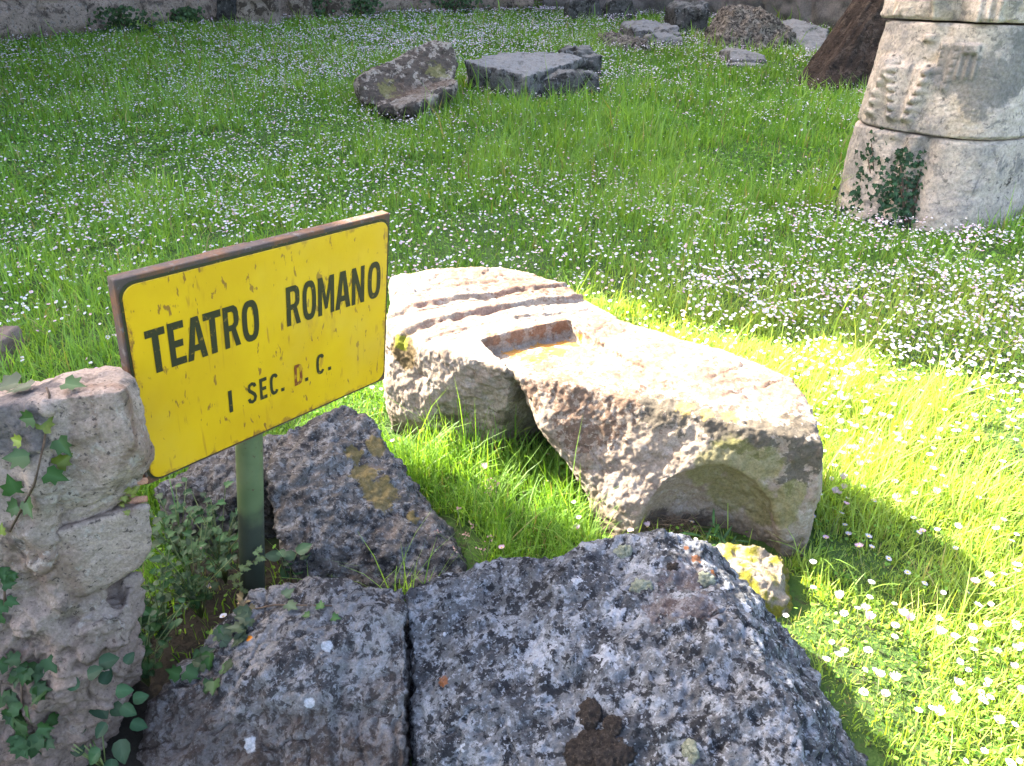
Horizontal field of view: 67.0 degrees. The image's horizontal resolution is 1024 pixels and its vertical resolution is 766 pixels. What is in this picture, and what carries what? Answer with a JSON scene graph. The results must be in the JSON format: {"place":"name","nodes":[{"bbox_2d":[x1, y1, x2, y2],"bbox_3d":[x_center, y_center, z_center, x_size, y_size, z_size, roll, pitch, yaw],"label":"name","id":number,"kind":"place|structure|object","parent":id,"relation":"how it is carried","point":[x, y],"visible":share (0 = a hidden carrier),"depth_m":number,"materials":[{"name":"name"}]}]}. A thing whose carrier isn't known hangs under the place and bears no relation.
{"place":"outdoors","nodes":[
{"label":"outdoors","id":0,"kind":"place"},
{"bbox_2d":[0,0,1023,765],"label":"ground","id":1,"kind":"structure","parent":0,"point":[186,641],"depth_m":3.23,"materials":[{"name":"plant"}]},
{"bbox_2d":[0,325,24,368],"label":"fallen stone","id":2,"kind":"object","parent":1,"relation":"on","point":[8,342],"visible":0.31,"depth_m":3.07,"materials":[{"name":"stone"}]},
{"bbox_2d":[0,366,154,765],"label":"stone pier","id":3,"kind":"structure","parent":1,"relation":"on","point":[75,551],"depth_m":1.30,"materials":[{"name":"stone"}]},
{"bbox_2d":[0,567,19,623],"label":"ivy vine","id":4,"kind":"object","parent":3,"relation":"attached to","point":[8,577],"visible":1,"depth_m":1.29,"materials":[{"name":"green plant"}]},
{"bbox_2d":[0,650,60,759],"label":"ivy vine","id":5,"kind":"object","parent":3,"relation":"attached to","point":[32,745],"visible":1,"depth_m":1.38,"materials":[{"name":"green plant"}]},
{"bbox_2d":[0,371,86,535],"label":"ivy vine","id":6,"kind":"object","parent":3,"relation":"attached to","point":[54,475],"visible":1,"depth_m":1.19,"materials":[{"name":"green plant"}]},
{"bbox_2d":[117,486,139,515],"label":"ivy vine","id":7,"kind":"object","parent":3,"relation":"attached to","point":[126,499],"visible":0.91,"depth_m":1.28,"materials":[{"name":"green plant"}]},
{"bbox_2d":[67,652,148,765],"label":"broadleaf weed","id":8,"kind":"object","parent":1,"relation":"on","point":[121,749],"visible":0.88,"depth_m":1.40,"materials":[{"name":"green plant"}]},
{"bbox_2d":[87,5,161,33],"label":"wall plant","id":9,"kind":"object","parent":1,"relation":"on","point":[120,16],"depth_m":15.44,"materials":[{"name":"green plant"}]},
{"bbox_2d":[136,545,181,640],"bbox_3d":[-0.795,0.487,1.706,0.224,0.244,0.145,22,34,36],"label":"leafy weed","id":10,"kind":"object","parent":1,"relation":"on","point":[158,595],"visible":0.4,"depth_m":1.70,"materials":[{"name":"green plant"}]},
{"bbox_2d":[138,595,184,686],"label":"leafy weed","id":11,"kind":"object","parent":1,"relation":"on","point":[147,664],"visible":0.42,"depth_m":1.61,"materials":[{"name":"green plant"}]},
{"bbox_2d":[137,477,195,578],"bbox_3d":[-0.890,0.379,1.879,0.242,0.338,0.340,-21,34,-35],"label":"grass tuft","id":12,"kind":"object","parent":1,"relation":"on","point":[166,545],"visible":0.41,"depth_m":1.96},
{"bbox_2d":[140,477,218,569],"bbox_3d":[-0.834,0.378,1.920,0.187,0.245,0.168,0,27,0],"label":"leafy weed","id":13,"kind":"object","parent":1,"relation":"on","point":[175,511],"visible":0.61,"depth_m":1.92,"materials":[{"name":"green plant"}]},
{"bbox_2d":[166,5,209,24],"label":"wall plant","id":14,"kind":"object","parent":1,"relation":"on","point":[184,13],"depth_m":16.75,"materials":[{"name":"green plant"}]},
{"bbox_2d":[141,516,237,618],"bbox_3d":[-0.744,0.448,1.776,0.240,0.250,0.129,-9,28,-17],"label":"leafy weed","id":15,"kind":"object","parent":1,"relation":"on","point":[193,587],"visible":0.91,"depth_m":1.77,"materials":[{"name":"green plant"}]},
{"bbox_2d":[180,480,238,583],"bbox_3d":[-0.703,0.394,1.886,0.177,0.247,0.182,-8,28,-15],"label":"leafy weed","id":16,"kind":"object","parent":1,"relation":"on","point":[223,542],"visible":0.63,"depth_m":1.88,"materials":[{"name":"green plant"}]},
{"bbox_2d":[216,0,236,24],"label":"upright stone","id":17,"kind":"object","parent":1,"relation":"on","point":[226,8],"visible":0.52,"depth_m":17.09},
{"bbox_2d":[107,210,389,599],"bbox_3d":[-0.527,0.222,1.762,0.195,1.168,0.608,20,33,34],"label":"site sign","id":18,"kind":"object","parent":1,"relation":"on","point":[242,348],"visible":0.9,"depth_m":1.52,"materials":[{"name":"metal"}]},
{"bbox_2d":[227,545,266,593],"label":"creeper","id":19,"kind":"object","parent":18,"relation":"attached to","point":[238,574],"visible":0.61,"depth_m":1.77,"materials":[{"name":"green plant"}]},
{"bbox_2d":[235,0,281,25],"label":"upright stone","id":20,"kind":"object","parent":1,"relation":"on","point":[258,10],"visible":0.54,"depth_m":16.72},
{"bbox_2d":[0,0,533,41],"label":"stone wall","id":21,"kind":"structure","parent":1,"relation":"on","point":[17,17],"depth_m":15.65,"materials":[{"name":"stone"}]},
{"bbox_2d":[136,576,412,765],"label":"boulder","id":22,"kind":"object","parent":1,"relation":"on","point":[318,687],"visible":0.81,"depth_m":1.51,"materials":[{"name":"stone"}]},
{"bbox_2d":[165,587,340,695],"bbox_3d":[-0.536,0.520,1.592,0.347,0.129,0.173,-11,29,-21],"label":"ivy vine","id":23,"kind":"object","parent":22,"relation":"on","point":[203,658],"visible":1,"depth_m":1.58,"materials":[{"name":"green plant"}]},
{"bbox_2d":[265,543,311,582],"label":"leafy weed","id":24,"kind":"object","parent":1,"relation":"on","point":[301,549],"visible":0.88,"depth_m":1.87,"materials":[{"name":"green plant"}]},
{"bbox_2d":[288,0,313,19],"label":"upright stone","id":25,"kind":"object","parent":1,"relation":"on","point":[301,7],"visible":0.48,"depth_m":18.00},
{"bbox_2d":[154,405,466,590],"bbox_3d":[-0.512,0.317,2.141,0.938,0.423,0.554,14,30,25],"label":"leaning slab","id":26,"kind":"object","parent":1,"relation":"on","point":[337,481],"depth_m":1.99,"materials":[{"name":"stone"}]},
{"bbox_2d":[312,0,327,17],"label":"wall plant","id":27,"kind":"object","parent":1,"relation":"on","point":[317,11],"depth_m":18.26,"materials":[{"name":"green plant"}]},
{"bbox_2d":[326,0,356,18],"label":"upright stone","id":28,"kind":"object","parent":1,"relation":"on","point":[336,5],"visible":0.35,"depth_m":18.27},
{"bbox_2d":[321,0,387,18],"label":"wall plant","id":29,"kind":"object","parent":1,"relation":"on","point":[364,6],"depth_m":18.23,"materials":[{"name":"green plant"}]},
{"bbox_2d":[353,40,457,122],"bbox_3d":[-0.962,-3.320,8.547,1.320,0.787,1.540,23,35,38],"label":"fallen stone","id":30,"kind":"object","parent":1,"relation":"on","point":[395,85],"visible":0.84,"depth_m":8.42,"materials":[{"name":"stone"}]},
{"bbox_2d":[419,427,448,447],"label":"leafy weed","id":31,"kind":"object","parent":1,"relation":"on","point":[421,432],"visible":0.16,"depth_m":2.52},
{"bbox_2d":[422,426,449,450],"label":"leafy weed","id":32,"kind":"object","parent":1,"relation":"on","point":[426,440],"visible":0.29,"depth_m":2.50,"materials":[{"name":"green plant"}]},
{"bbox_2d":[429,506,473,554],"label":"wildflower","id":33,"kind":"object","parent":1,"relation":"on","point":[461,535],"visible":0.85,"depth_m":2.01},
{"bbox_2d":[420,0,496,13],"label":"wall plant","id":34,"kind":"object","parent":1,"relation":"on","point":[454,4],"depth_m":19.48,"materials":[{"name":"green plant"}]},
{"bbox_2d":[452,534,493,568],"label":"wildflower","id":35,"kind":"object","parent":1,"relation":"on","point":[484,549],"visible":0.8,"depth_m":1.91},
{"bbox_2d":[452,423,515,472],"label":"grass tuft","id":36,"kind":"object","parent":1,"relation":"on","point":[477,445],"visible":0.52,"depth_m":2.39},
{"bbox_2d":[483,475,499,508],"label":"wildflower","id":37,"kind":"object","parent":1,"relation":"on","point":[497,483],"visible":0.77,"depth_m":2.17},
{"bbox_2d":[0,1,1023,765],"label":"daisies","id":38,"kind":"object","parent":1,"relation":"on","point":[892,345],"visible":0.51,"depth_m":4.97,"materials":[{"name":"white plant"}]},
{"bbox_2d":[0,106,1023,765],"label":"clover","id":39,"kind":"object","parent":1,"relation":"on","point":[910,722],"visible":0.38,"depth_m":4.32,"materials":[{"name":"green plant"}]},
{"bbox_2d":[465,51,582,100],"bbox_3d":[0.140,-3.869,9.744,1.057,0.495,1.548,15,31,27],"label":"fallen stone","id":40,"kind":"object","parent":1,"relation":"on","point":[518,67],"visible":0.85,"depth_m":9.34,"materials":[{"name":"stone"}]},
{"bbox_2d":[550,445,569,479],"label":"leafy weed","id":41,"kind":"object","parent":1,"relation":"on","point":[563,471],"visible":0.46,"depth_m":2.35,"materials":[{"name":"green plant"}]},
{"bbox_2d":[536,69,599,98],"bbox_3d":[0.644,-3.622,9.537,0.843,0.505,0.860,0,27,0],"label":"fallen stone","id":42,"kind":"object","parent":1,"relation":"on","point":[557,78],"visible":0.4,"depth_m":9.18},
{"bbox_2d":[558,45,601,76],"bbox_3d":[0.935,-4.404,10.802,0.618,0.593,0.863,0,27,0],"label":"fallen stone","id":43,"kind":"object","parent":1,"relation":"on","point":[592,60],"visible":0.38,"depth_m":10.47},
{"bbox_2d":[563,0,602,18],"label":"fallen stone","id":44,"kind":"object","parent":1,"relation":"on","point":[573,8],"visible":0.45,"depth_m":18.12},
{"bbox_2d":[383,266,822,556],"bbox_3d":[0.258,0.006,2.528,1.600,0.501,0.837,20,33,34],"label":"carved stone block","id":45,"kind":"object","parent":1,"relation":"on","point":[672,424],"depth_m":2.14,"materials":[{"name":"stone"}]},
{"bbox_2d":[603,0,634,19],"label":"fallen stone","id":46,"kind":"object","parent":1,"relation":"on","point":[613,7],"visible":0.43,"depth_m":18.14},
{"bbox_2d":[596,31,651,51],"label":"fallen stone","id":47,"kind":"object","parent":1,"relation":"on","point":[626,40],"visible":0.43,"depth_m":13.25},
{"bbox_2d":[404,528,868,765],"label":"boulder","id":48,"kind":"object","parent":1,"relation":"on","point":[660,647],"visible":1,"depth_m":1.49,"materials":[{"name":"stone"}]},
{"bbox_2d":[619,19,680,37],"bbox_3d":[2.617,-6.696,14.896,1.002,0.553,1.981,0,27,0],"label":"fallen stone","id":49,"kind":"object","parent":1,"relation":"on","point":[646,26],"visible":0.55,"depth_m":14.23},
{"bbox_2d":[643,32,684,47],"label":"fallen stone","id":50,"kind":"object","parent":1,"relation":"on","point":[664,37],"visible":0.44,"depth_m":13.49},
{"bbox_2d":[664,0,709,35],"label":"fallen stone","id":51,"kind":"object","parent":1,"relation":"on","point":[682,14],"visible":0.55,"depth_m":15.09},
{"bbox_2d":[542,0,851,29],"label":"stone wall","id":52,"kind":"structure","parent":1,"relation":"on","point":[829,13],"depth_m":16.79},
{"bbox_2d":[680,509,750,545],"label":"grass tuft","id":53,"kind":"object","parent":1,"relation":"on","point":[721,537],"visible":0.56,"depth_m":2.04,"materials":[{"name":"green plant"}]},
{"bbox_2d":[726,62,762,68],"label":"fallen stone","id":54,"kind":"object","parent":1,"relation":"on","point":[740,63],"visible":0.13,"depth_m":11.38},
{"bbox_2d":[719,47,765,64],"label":"fallen stone","id":55,"kind":"object","parent":54,"relation":"on","point":[735,54],"visible":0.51,"depth_m":11.62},
{"bbox_2d":[703,4,796,52],"bbox_3d":[4.126,-6.146,13.621,1.507,0.931,2.153,0,27,0],"label":"fallen stone","id":56,"kind":"object","parent":1,"relation":"on","point":[756,26],"visible":0.58,"depth_m":13.10,"materials":[{"name":"stone"}]},
{"bbox_2d":[715,542,793,617],"bbox_3d":[0.605,0.515,1.952,0.230,0.190,0.210,7,28,13],"label":"rubble stone","id":57,"kind":"object","parent":1,"relation":"on","point":[763,572],"visible":0.37,"depth_m":1.90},
{"bbox_2d":[781,18,829,51],"bbox_3d":[5.230,-5.982,13.659,0.931,0.778,2.376,0,27,0],"label":"fallen stone","id":58,"kind":"object","parent":1,"relation":"on","point":[817,35],"visible":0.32,"depth_m":13.57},
{"bbox_2d":[771,533,858,580],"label":"grass tuft","id":59,"kind":"object","parent":1,"relation":"on","point":[818,553],"visible":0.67,"depth_m":1.96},
{"bbox_2d":[823,656,829,673],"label":"daisy","id":60,"kind":"object","parent":1,"relation":"on","point":[826,659],"visible":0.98,"depth_m":1.69,"materials":[{"name":"white plant"}]},
{"bbox_2d":[831,651,843,675],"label":"daisy","id":61,"kind":"object","parent":1,"relation":"on","point":[838,653],"visible":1,"depth_m":1.69,"materials":[{"name":"white plant"}]},
{"bbox_2d":[829,501,848,533],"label":"daisy","id":62,"kind":"object","parent":1,"relation":"on","point":[846,503],"visible":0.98,"depth_m":2.11,"materials":[{"name":"green plant"}]},
{"bbox_2d":[835,590,843,619],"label":"daisy","id":63,"kind":"object","parent":1,"relation":"on","point":[838,594],"visible":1,"depth_m":1.80,"materials":[{"name":"white plant"}]},
{"bbox_2d":[839,610,847,628],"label":"daisy","id":64,"kind":"object","parent":1,"relation":"on","point":[843,613],"visible":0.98,"depth_m":1.77,"materials":[{"name":"white plant"}]},
{"bbox_2d":[840,647,847,672],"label":"daisy","id":65,"kind":"object","parent":1,"relation":"on","point":[843,650],"visible":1,"depth_m":1.71,"materials":[{"name":"white plant"}]},
{"bbox_2d":[796,0,897,91],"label":"leaning tree","id":66,"kind":"object","parent":1,"relation":"on","point":[849,46],"visible":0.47,"depth_m":9.58,"materials":[{"name":"brown plant"}]},
{"bbox_2d":[855,542,863,583],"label":"daisy","id":67,"kind":"object","parent":1,"relation":"on","point":[859,545],"visible":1,"depth_m":1.92,"materials":[{"name":"white plant"}]},
{"bbox_2d":[832,126,894,220],"bbox_3d":[2.391,-1.365,5.050,0.583,0.605,0.342,0,27,0],"label":"ivy bush","id":68,"kind":"object","parent":1,"relation":"on","point":[855,193],"visible":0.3,"depth_m":5.04,"materials":[{"name":"green plant"}]},
{"bbox_2d":[852,610,874,641],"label":"daisy","id":69,"kind":"object","parent":1,"relation":"on","point":[869,616],"visible":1,"depth_m":1.74,"materials":[{"name":"white plant"}]},
{"bbox_2d":[859,688,867,709],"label":"daisy","id":70,"kind":"object","parent":1,"relation":"on","point":[863,691],"visible":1,"depth_m":1.58,"materials":[{"name":"white plant"}]},
{"bbox_2d":[861,603,869,621],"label":"daisy","id":71,"kind":"object","parent":1,"relation":"on","point":[864,606],"visible":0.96,"depth_m":1.81,"materials":[{"name":"white plant"}]},
{"bbox_2d":[861,646,872,671],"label":"daisy","id":72,"kind":"object","parent":1,"relation":"on","point":[867,649],"visible":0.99,"depth_m":1.67,"materials":[{"name":"white plant"}]},
{"bbox_2d":[845,563,900,613],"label":"grass tuft","id":73,"kind":"object","parent":1,"relation":"on","point":[873,593],"visible":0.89,"depth_m":1.89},
{"bbox_2d":[875,669,884,702],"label":"daisy","id":74,"kind":"object","parent":1,"relation":"on","point":[879,674],"visible":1,"depth_m":1.63,"materials":[{"name":"white plant"}]},
{"bbox_2d":[879,689,890,725],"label":"daisy","id":75,"kind":"object","parent":1,"relation":"on","point":[884,693],"visible":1,"depth_m":1.57,"materials":[{"name":"white plant"}]},
{"bbox_2d":[850,147,926,229],"bbox_3d":[2.464,-1.215,4.859,0.511,0.510,0.345,-16,31,-29],"label":"ivy bush","id":76,"kind":"object","parent":1,"relation":"on","point":[905,212],"visible":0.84,"depth_m":4.85,"materials":[{"name":"green plant"}]},
{"bbox_2d":[890,634,897,653],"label":"daisy","id":77,"kind":"object","parent":1,"relation":"on","point":[895,636],"visible":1,"depth_m":1.74,"materials":[{"name":"white plant"}]},
{"bbox_2d":[891,622,899,640],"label":"daisy","id":78,"kind":"object","parent":1,"relation":"on","point":[895,624],"visible":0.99,"depth_m":1.76,"materials":[{"name":"white plant"}]},
{"bbox_2d":[889,671,903,709],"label":"daisy","id":79,"kind":"object","parent":1,"relation":"on","point":[895,678],"visible":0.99,"depth_m":1.62,"materials":[{"name":"white plant"}]},
{"bbox_2d":[898,608,908,637],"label":"daisy","id":80,"kind":"object","parent":1,"relation":"on","point":[903,613],"visible":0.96,"depth_m":1.79,"materials":[{"name":"white plant"}]},
{"bbox_2d":[906,612,914,642],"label":"daisy","id":81,"kind":"object","parent":1,"relation":"on","point":[909,617],"visible":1,"depth_m":1.78,"materials":[{"name":"white plant"}]},
{"bbox_2d":[914,707,922,735],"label":"daisy","id":82,"kind":"object","parent":1,"relation":"on","point":[917,709],"visible":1,"depth_m":1.55,"materials":[{"name":"white plant"}]},
{"bbox_2d":[836,0,1023,232],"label":"ruined column","id":83,"kind":"structure","parent":1,"relation":"on","point":[945,88],"depth_m":4.66,"materials":[{"name":"stone"}]},
{"bbox_2d":[917,625,946,657],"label":"daisy","id":84,"kind":"object","parent":1,"relation":"on","point":[940,631],"visible":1,"depth_m":1.72,"materials":[{"name":"white plant"}]},
{"bbox_2d":[932,487,940,505],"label":"daisy","id":85,"kind":"object","parent":1,"relation":"on","point":[935,490],"visible":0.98,"depth_m":2.22,"materials":[{"name":"white plant"}]},
{"bbox_2d":[933,705,944,731],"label":"daisy","id":86,"kind":"object","parent":1,"relation":"on","point":[939,711],"visible":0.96,"depth_m":1.53,"materials":[{"name":"white plant"}]},
{"bbox_2d":[941,677,963,708],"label":"daisy","id":87,"kind":"object","parent":1,"relation":"on","point":[958,682],"visible":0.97,"depth_m":1.61,"materials":[{"name":"white plant"}]},
{"bbox_2d":[944,658,963,665],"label":"daisy","id":88,"kind":"object","parent":1,"relation":"on","point":[959,661],"visible":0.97,"depth_m":1.67,"materials":[{"name":"white plant"}]},
{"bbox_2d":[950,633,959,669],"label":"daisy","id":89,"kind":"object","parent":1,"relation":"on","point":[954,635],"visible":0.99,"depth_m":1.71,"materials":[{"name":"white plant"}]},
{"bbox_2d":[950,693,960,704],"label":"daisy","id":90,"kind":"object","parent":1,"relation":"on","point":[954,699],"visible":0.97,"depth_m":1.57,"materials":[{"name":"white plant"}]},
{"bbox_2d":[953,522,961,540],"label":"daisy","id":91,"kind":"object","parent":1,"relation":"on","point":[957,525],"visible":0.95,"depth_m":2.08,"materials":[{"name":"white plant"}]},
{"bbox_2d":[960,602,980,629],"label":"daisy","id":92,"kind":"object","parent":1,"relation":"on","point":[977,603],"visible":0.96,"depth_m":1.80,"materials":[{"name":"white plant"}]},
{"bbox_2d":[968,623,976,649],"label":"daisy","id":93,"kind":"object","parent":1,"relation":"on","point":[972,626],"visible":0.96,"depth_m":1.74,"materials":[{"name":"white plant"}]},
{"bbox_2d":[969,636,977,663],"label":"daisy","id":94,"kind":"object","parent":1,"relation":"on","point":[972,640],"visible":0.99,"depth_m":1.70,"materials":[{"name":"white plant"}]},
{"bbox_2d":[970,647,977,674],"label":"daisy","id":95,"kind":"object","parent":1,"relation":"on","point":[971,648],"visible":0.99,"depth_m":1.71,"materials":[{"name":"white plant"}]},
{"bbox_2d":[968,695,986,717],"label":"daisy","id":96,"kind":"object","parent":1,"relation":"on","point":[980,698],"visible":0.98,"depth_m":1.56,"materials":[{"name":"white plant"}]},
{"bbox_2d":[978,747,988,763],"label":"daisy","id":97,"kind":"object","parent":1,"relation":"on","point":[983,750],"visible":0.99,"depth_m":1.47,"materials":[{"name":"white plant"}]},
{"bbox_2d":[978,570,993,586],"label":"daisy","id":98,"kind":"object","parent":1,"relation":"on","point":[988,575],"visible":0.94,"depth_m":1.92,"materials":[{"name":"white plant"}]},
{"bbox_2d":[983,620,990,640],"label":"daisy","id":99,"kind":"object","parent":1,"relation":"on","point":[987,623],"visible":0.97,"depth_m":1.79,"materials":[{"name":"white plant"}]},
{"bbox_2d":[980,694,994,710],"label":"daisy","id":100,"kind":"object","parent":1,"relation":"on","point":[989,696],"visible":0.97,"depth_m":1.61,"materials":[{"name":"white plant"}]},
{"bbox_2d":[992,526,1001,551],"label":"daisy","id":101,"kind":"object","parent":1,"relation":"on","point":[996,528],"visible":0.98,"depth_m":2.07,"materials":[{"name":"white plant"}]},
{"bbox_2d":[993,647,1001,667],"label":"daisy","id":102,"kind":"object","parent":1,"relation":"on","point":[998,650],"visible":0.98,"depth_m":1.73,"materials":[{"name":"white plant"}]},
{"bbox_2d":[994,714,1004,734],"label":"daisy","id":103,"kind":"object","parent":1,"relation":"on","point":[999,720],"visible":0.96,"depth_m":1.54,"materials":[{"name":"white plant"}]},
{"bbox_2d":[995,619,1020,655],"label":"daisy","id":104,"kind":"object","parent":1,"relation":"on","point":[1016,624],"visible":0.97,"depth_m":1.71,"materials":[{"name":"white plant"}]},
{"bbox_2d":[1009,662,1017,678],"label":"daisy","id":105,"kind":"object","parent":1,"relation":"on","point":[1013,665],"visible":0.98,"depth_m":1.68,"materials":[{"name":"white plant"}]},
{"bbox_2d":[1004,685,1023,723],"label":"daisy","id":106,"kind":"object","parent":1,"relation":"on","point":[1020,688],"visible":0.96,"depth_m":1.57,"materials":[{"name":"white plant"}]},
{"bbox_2d":[1007,643,1021,655],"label":"daisy","id":107,"kind":"object","parent":1,"relation":"on","point":[1016,647],"visible":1,"depth_m":1.73,"materials":[{"name":"white plant"}]},
{"bbox_2d":[1012,562,1021,602],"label":"daisy","id":108,"kind":"object","parent":1,"relation":"on","point":[1015,563],"visible":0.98,"depth_m":1.89,"materials":[{"name":"white plant"}]},
{"bbox_2d":[641,512,707,535],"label":"dry grass","id":109,"kind":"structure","parent":0,"point":[673,524],"depth_m":2.12,"materials":[{"name":"plant"}]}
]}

